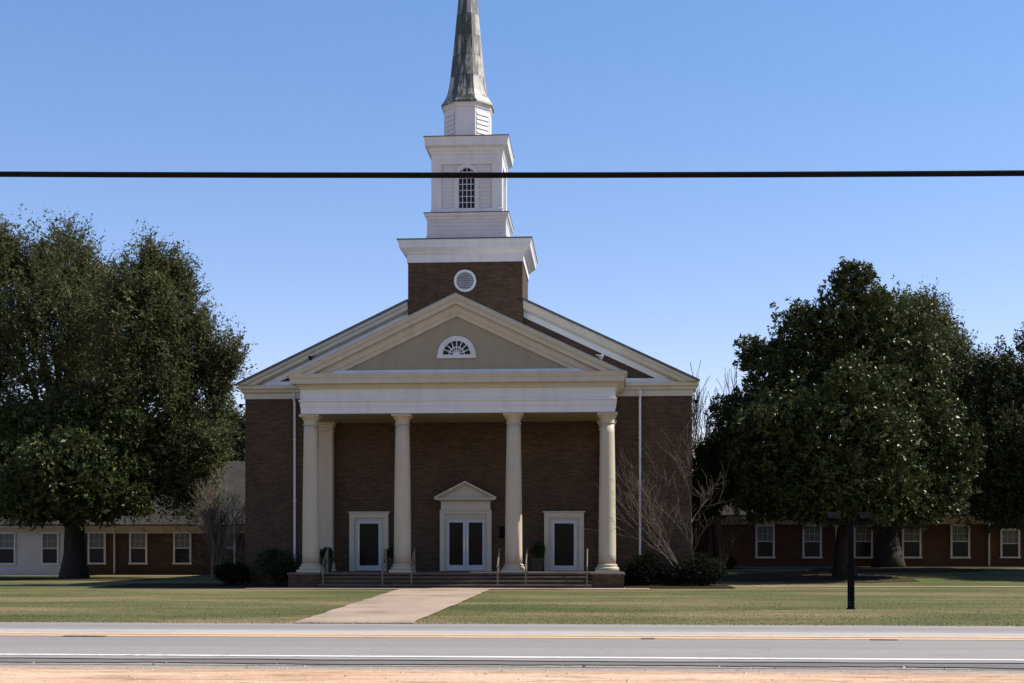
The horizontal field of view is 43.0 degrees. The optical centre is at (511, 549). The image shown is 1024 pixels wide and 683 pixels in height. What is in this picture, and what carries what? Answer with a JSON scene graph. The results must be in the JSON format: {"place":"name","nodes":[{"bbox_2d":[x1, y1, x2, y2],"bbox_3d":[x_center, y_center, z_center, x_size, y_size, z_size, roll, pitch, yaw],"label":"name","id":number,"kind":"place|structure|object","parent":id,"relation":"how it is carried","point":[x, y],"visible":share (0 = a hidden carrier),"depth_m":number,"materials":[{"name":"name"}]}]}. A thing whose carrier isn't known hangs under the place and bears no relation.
{"place":"outdoors","nodes":[
{"label":"outdoors","id":0,"kind":"place"},
{"bbox_2d":[0,585,32,585],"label":"sidewalk","id":1,"kind":"structure","parent":0,"point":[16,585],"depth_m":54.20,"materials":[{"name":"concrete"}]},
{"bbox_2d":[0,567,1023,625],"bbox_3d":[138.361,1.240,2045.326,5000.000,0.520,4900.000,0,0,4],"label":"ground","id":2,"kind":"structure","parent":0,"point":[979,578],"depth_m":37.86,"materials":[{"name":"green plant"}]},
{"bbox_2d":[0,513,64,574],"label":"clapboard building","id":3,"kind":"structure","parent":2,"relation":"on","point":[38,550],"depth_m":77.85,"materials":[{"name":"white wood"}]},
{"bbox_2d":[0,532,16,564],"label":"window","id":4,"kind":"structure","parent":3,"relation":"in","point":[7,539],"depth_m":77.94,"materials":[{"name":"white paint"}]},
{"bbox_2d":[40,532,59,564],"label":"window","id":5,"kind":"structure","parent":3,"relation":"in","point":[49,540],"depth_m":77.75,"materials":[{"name":"white paint"}]},
{"bbox_2d":[0,203,122,563],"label":"oak tree","id":6,"kind":"object","parent":2,"relation":"on","point":[45,280],"visible":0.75,"depth_m":72.30,"materials":[{"name":"green plant"}]},
{"bbox_2d":[0,577,160,580],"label":"leaf litter","id":7,"kind":"object","parent":2,"relation":"on","point":[116,578],"visible":0.96,"depth_m":67.88,"materials":[{"name":"brown plant"}]},
{"bbox_2d":[0,379,166,577],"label":"magnolia tree","id":8,"kind":"object","parent":2,"relation":"on","point":[64,460],"visible":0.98,"depth_m":66.20,"materials":[{"name":"green plant"}]},
{"bbox_2d":[92,575,210,575],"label":"pine straw","id":9,"kind":"object","parent":2,"relation":"on","point":[151,575],"visible":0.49,"depth_m":75.66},
{"bbox_2d":[85,461,244,574],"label":"wing building","id":10,"kind":"structure","parent":2,"relation":"on","point":[123,548],"depth_m":77.64,"materials":[{"name":"brick"}]},
{"bbox_2d":[87,532,106,563],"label":"window","id":11,"kind":"structure","parent":10,"relation":"in","point":[96,540],"depth_m":77.82,"materials":[{"name":"white paint"}]},
{"bbox_2d":[128,532,147,563],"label":"window","id":12,"kind":"structure","parent":10,"relation":"in","point":[137,540],"depth_m":77.65,"materials":[{"name":"white paint"}]},
{"bbox_2d":[172,532,191,563],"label":"window","id":13,"kind":"structure","parent":10,"relation":"in","point":[181,545],"depth_m":77.46,"materials":[{"name":"white paint"}]},
{"bbox_2d":[219,531,235,563],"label":"window","id":14,"kind":"structure","parent":10,"relation":"in","point":[229,552],"depth_m":77.29,"materials":[{"name":"white paint"}]},
{"bbox_2d":[73,218,257,577],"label":"oak tree","id":15,"kind":"object","parent":2,"relation":"on","point":[149,296],"visible":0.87,"depth_m":68.22,"materials":[{"name":"green plant"}]},
{"bbox_2d":[96,584,287,587],"bbox_3d":[-12.795,1.488,54.589,8.100,0.001,6.016,0,0,4],"label":"mulch bed","id":16,"kind":"object","parent":2,"relation":"on","point":[196,585],"visible":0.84,"depth_m":54.49,"materials":[{"name":"brown soil"}]},
{"bbox_2d":[212,557,250,584],"bbox_3d":[-11.883,0.931,55.141,1.716,1.273,1.558,0,0,4],"label":"shrub","id":17,"kind":"object","parent":16,"relation":"on","point":[230,573],"visible":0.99,"depth_m":54.82,"materials":[{"name":"green plant"}]},
{"bbox_2d":[249,545,299,585],"bbox_3d":[-9.862,0.665,54.343,1.991,1.790,1.750,0,0,4],"label":"shrub","id":18,"kind":"object","parent":16,"relation":"on","point":[282,566],"visible":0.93,"depth_m":53.94,"materials":[{"name":"green plant"}]},
{"bbox_2d":[163,497,244,583],"bbox_3d":[-12.783,-0.488,58.156,5.166,4.422,3.710,0,0,-38],"label":"bare shrub","id":19,"kind":"object","parent":2,"relation":"on","point":[227,546],"visible":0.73,"depth_m":57.85,"materials":[{"name":"beige plant"}]},
{"bbox_2d":[174,395,244,460],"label":"background tree","id":20,"kind":"object","parent":2,"relation":"on","point":[239,444],"visible":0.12,"depth_m":98.32,"materials":[{"name":"green plant"}]},
{"bbox_2d":[184,468,244,578],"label":"bare tree","id":21,"kind":"object","parent":2,"relation":"on","point":[211,513],"visible":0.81,"depth_m":67.09,"materials":[{"name":"beige plant"}]},
{"bbox_2d":[293,589,488,622],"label":"walkway","id":22,"kind":"structure","parent":2,"relation":"on","point":[404,605],"depth_m":34.05,"materials":[{"name":"concrete"}]},
{"bbox_2d":[244,587,649,588],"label":"front walk","id":23,"kind":"structure","parent":2,"relation":"on","point":[440,588],"depth_m":49.77,"materials":[{"name":"concrete"}]},
{"bbox_2d":[236,0,699,587],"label":"church","id":24,"kind":"structure","parent":2,"relation":"on","point":[466,414],"depth_m":54.85,"materials":[{"name":"brick"}]},
{"bbox_2d":[319,547,334,571],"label":"potted plant","id":25,"kind":"object","parent":24,"relation":"on","point":[330,556],"visible":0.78,"depth_m":54.05,"materials":[{"name":"green plant"}]},
{"bbox_2d":[356,520,381,570],"bbox_3d":[-6.100,-0.193,55.468,1.090,2.145,0.132,0,0,4],"label":"door","id":26,"kind":"structure","parent":24,"relation":"in","point":[368,532],"depth_m":55.50,"materials":[{"name":"white paint"}]},
{"bbox_2d":[384,545,393,571],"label":"potted plant","id":27,"kind":"object","parent":24,"relation":"on","point":[390,557],"visible":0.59,"depth_m":54.04,"materials":[{"name":"green plant"}]},
{"bbox_2d":[447,519,465,570],"bbox_3d":[-2.375,-0.215,55.211,0.819,2.190,0.143,0,0,4],"label":"door","id":28,"kind":"structure","parent":24,"relation":"in","point":[456,528],"depth_m":55.24,"materials":[{"name":"white paint"}]},
{"bbox_2d":[453,164,478,208],"bbox_3d":[-1.934,-15.525,55.566,1.200,2.090,0.098,0,0,4],"label":"window","id":29,"kind":"structure","parent":24,"relation":"in","point":[466,190],"depth_m":55.59,"materials":[{"name":"white paint"}]},
{"bbox_2d":[466,519,484,570],"bbox_3d":[-1.545,-0.215,55.154,0.819,2.190,0.143,0,0,4],"label":"door","id":30,"kind":"structure","parent":24,"relation":"in","point":[475,528],"depth_m":55.19,"materials":[{"name":"white paint"}]},
{"bbox_2d":[503,178,504,210],"bbox_3d":[-0.353,-15.525,56.853,0.098,2.090,1.200,0,0,4],"label":"window","id":31,"kind":"structure","parent":24,"relation":"in","point":[503,178],"depth_m":56.77,"materials":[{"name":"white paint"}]},
{"bbox_2d":[530,540,545,571],"bbox_3d":[1.068,0.229,54.429,0.730,1.342,0.704,0,0,4],"label":"potted plant","id":32,"kind":"object","parent":24,"relation":"on","point":[537,550],"visible":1,"depth_m":54.20,"materials":[{"name":"green plant"}]},
{"bbox_2d":[551,520,576,570],"bbox_3d":[2.201,-0.193,54.907,1.090,2.145,0.132,0,0,4],"label":"door","id":33,"kind":"structure","parent":24,"relation":"in","point":[563,534],"depth_m":54.93,"materials":[{"name":"white paint"}]},
{"bbox_2d":[4,620,1022,625],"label":"grass","id":34,"kind":"structure","parent":2,"relation":"on","point":[547,623],"depth_m":25.82,"materials":[{"name":"green plant"}]},
{"bbox_2d":[625,583,735,587],"bbox_3d":[6.821,1.468,53.787,4.250,0.001,6.918,0,0,4],"label":"mulch bed","id":35,"kind":"object","parent":2,"relation":"on","point":[718,585],"visible":0.69,"depth_m":52.29,"materials":[{"name":"brown soil"}]},
{"bbox_2d":[622,549,662,585],"bbox_3d":[5.397,0.754,53.793,1.761,1.661,1.654,0,0,4],"label":"shrub","id":36,"kind":"object","parent":35,"relation":"on","point":[644,569],"visible":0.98,"depth_m":53.41,"materials":[{"name":"green plant"}]},
{"bbox_2d":[572,418,730,585],"bbox_3d":[6.184,-1.974,53.559,5.709,7.192,5.792,0,0,34],"label":"crepe myrtle","id":37,"kind":"object","parent":35,"relation":"on","point":[659,527],"visible":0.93,"depth_m":53.32,"materials":[{"name":"beige plant"}]},
{"bbox_2d":[656,564,685,585],"bbox_3d":[6.586,1.065,53.582,1.317,0.997,1.225,0,0,4],"label":"shrub","id":38,"kind":"object","parent":35,"relation":"on","point":[671,576],"visible":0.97,"depth_m":53.31,"materials":[{"name":"green plant"}]},
{"bbox_2d":[678,551,728,585],"bbox_3d":[7.697,0.794,53.554,2.123,1.541,2.168,0,0,-31],"label":"shrub","id":39,"kind":"object","parent":35,"relation":"on","point":[705,569],"visible":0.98,"depth_m":53.10,"materials":[{"name":"green plant"}]},
{"bbox_2d":[692,482,713,557],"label":"link building","id":40,"kind":"structure","parent":2,"relation":"on","point":[701,542],"depth_m":80.40,"materials":[{"name":"brick"}]},
{"bbox_2d":[692,429,738,558],"bbox_3d":[10.753,-2.402,65.454,4.826,7.843,3.450,0,0,4],"label":"cedar tree","id":41,"kind":"object","parent":2,"relation":"on","point":[708,452],"visible":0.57,"depth_m":64.96,"materials":[{"name":"green plant"}]},
{"bbox_2d":[690,360,765,467],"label":"bare tree","id":42,"kind":"object","parent":2,"relation":"on","point":[696,412],"visible":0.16,"depth_m":85.67,"materials":[{"name":"beige plant"}]},
{"bbox_2d":[722,553,737,568],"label":"shrub","id":43,"kind":"object","parent":2,"relation":"on","point":[731,561],"visible":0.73,"depth_m":71.66,"materials":[{"name":"green plant"}]},
{"bbox_2d":[714,502,746,571],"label":"bare tree","id":44,"kind":"object","parent":2,"relation":"on","point":[731,537],"visible":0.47,"depth_m":68.43,"materials":[{"name":"brown plant"}]},
{"bbox_2d":[734,566,831,566],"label":"pine straw","id":45,"kind":"object","parent":2,"relation":"on","point":[782,566],"visible":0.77,"depth_m":74.85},
{"bbox_2d":[718,571,918,582],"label":"leaf litter","id":46,"kind":"object","parent":2,"relation":"on","point":[808,576],"visible":0.91,"depth_m":62.12,"materials":[{"name":"brown plant"}]},
{"bbox_2d":[703,256,987,576],"bbox_3d":[16.010,-6.360,63.641,13.257,15.885,15.351,0,0,4],"label":"magnolia tree","id":47,"kind":"object","parent":2,"relation":"on","point":[869,384],"visible":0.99,"depth_m":60.57,"materials":[{"name":"green plant"}]},
{"bbox_2d":[826,512,882,608],"bbox_3d":[8.673,0.323,32.947,1.422,2.555,0.304,0,0,4],"label":"floodlight post","id":48,"kind":"object","parent":2,"relation":"on","point":[833,517],"visible":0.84,"depth_m":32.84,"materials":[{"name":"black metal"}]},
{"bbox_2d":[714,480,1023,566],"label":"wing building","id":49,"kind":"structure","parent":2,"relation":"on","point":[791,543],"depth_m":74.77,"materials":[{"name":"brick"}]},
{"bbox_2d":[755,524,775,557],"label":"window","id":50,"kind":"structure","parent":49,"relation":"in","point":[764,534],"depth_m":75.15,"materials":[{"name":"glass"}]},
{"bbox_2d":[802,524,822,557],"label":"window","id":51,"kind":"structure","parent":49,"relation":"in","point":[811,540],"depth_m":74.97,"materials":[{"name":"glass"}]},
{"bbox_2d":[854,525,872,557],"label":"window","id":52,"kind":"structure","parent":49,"relation":"in","point":[863,540],"depth_m":74.77,"materials":[{"name":"glass"}]},
{"bbox_2d":[902,524,921,557],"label":"window","id":53,"kind":"structure","parent":49,"relation":"in","point":[912,540],"depth_m":74.59,"materials":[{"name":"grey glass"}]},
{"bbox_2d":[949,524,970,557],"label":"window","id":54,"kind":"structure","parent":49,"relation":"in","point":[959,546],"depth_m":74.41,"materials":[{"name":"white paint"}]},
{"bbox_2d":[999,529,1020,557],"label":"window","id":55,"kind":"structure","parent":49,"relation":"in","point":[1009,538],"depth_m":74.22,"materials":[{"name":"white paint"}]},
{"bbox_2d":[809,567,983,571],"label":"leaf litter","id":56,"kind":"object","parent":2,"relation":"on","point":[898,569],"visible":0.89,"depth_m":68.53,"materials":[{"name":"brown plant"}]},
{"bbox_2d":[829,274,987,566],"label":"oak tree","id":57,"kind":"object","parent":2,"relation":"on","point":[887,551],"visible":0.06,"depth_m":71.91,"materials":[{"name":"green plant"}]},
{"bbox_2d":[935,321,1023,538],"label":"oak tree","id":58,"kind":"object","parent":2,"relation":"on","point":[989,392],"visible":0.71,"depth_m":66.55,"materials":[{"name":"green plant"}]},
{"bbox_2d":[0,622,1023,662],"bbox_3d":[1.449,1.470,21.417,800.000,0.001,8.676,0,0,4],"label":"road","id":59,"kind":"structure","parent":0,"point":[640,647],"depth_m":20.22,"materials":[{"name":"grey asphalt"}]},
{"bbox_2d":[0,629,1023,636],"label":"road line","id":60,"kind":"object","parent":59,"relation":"on","point":[521,632],"visible":1,"depth_m":23.10,"materials":[{"name":"paint"}]},
{"bbox_2d":[0,634,1023,639],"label":"road line","id":61,"kind":"object","parent":59,"relation":"on","point":[521,637],"visible":1,"depth_m":21.75,"materials":[{"name":"yellow paint"}]},
{"bbox_2d":[0,632,1023,637],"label":"road line","id":62,"kind":"object","parent":59,"relation":"on","point":[506,635],"visible":1,"depth_m":22.26,"materials":[{"name":"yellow paint"}]},
{"bbox_2d":[0,654,1023,660],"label":"road line","id":63,"kind":"object","parent":59,"relation":"on","point":[517,657],"visible":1,"depth_m":17.70,"materials":[{"name":"white paint"}]},
{"bbox_2d":[0,662,1023,682],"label":"dirt shoulder","id":64,"kind":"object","parent":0,"point":[95,672],"visible":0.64,"depth_m":15.73},
{"bbox_2d":[0,658,1023,667],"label":"road edge","id":65,"kind":"object","parent":64,"relation":"on","point":[719,663],"visible":0.91,"depth_m":17.12,"materials":[{"name":"concrete"}]},
{"bbox_2d":[0,170,1023,177],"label":"power cable","id":66,"kind":"object","parent":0,"point":[523,174],"visible":1,"depth_m":17.51,"materials":[{"name":"rubber"}]},
{"bbox_2d":[0,0,1023,445],"label":"sky","id":67,"kind":"structure","parent":0,"point":[673,271],"materials":[{"name":"blue"}]},
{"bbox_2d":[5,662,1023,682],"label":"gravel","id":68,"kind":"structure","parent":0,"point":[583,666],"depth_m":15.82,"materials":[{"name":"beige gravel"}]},
{"bbox_2d":[720,567,832,567],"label":"wing walk","id":69,"kind":"structure","parent":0,"point":[786,567],"depth_m":71.22,"materials":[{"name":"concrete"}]},
{"bbox_2d":[756,586,1023,586],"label":"sidewalk","id":70,"kind":"structure","parent":0,"point":[891,586],"depth_m":52.71,"materials":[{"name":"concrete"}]}
]}

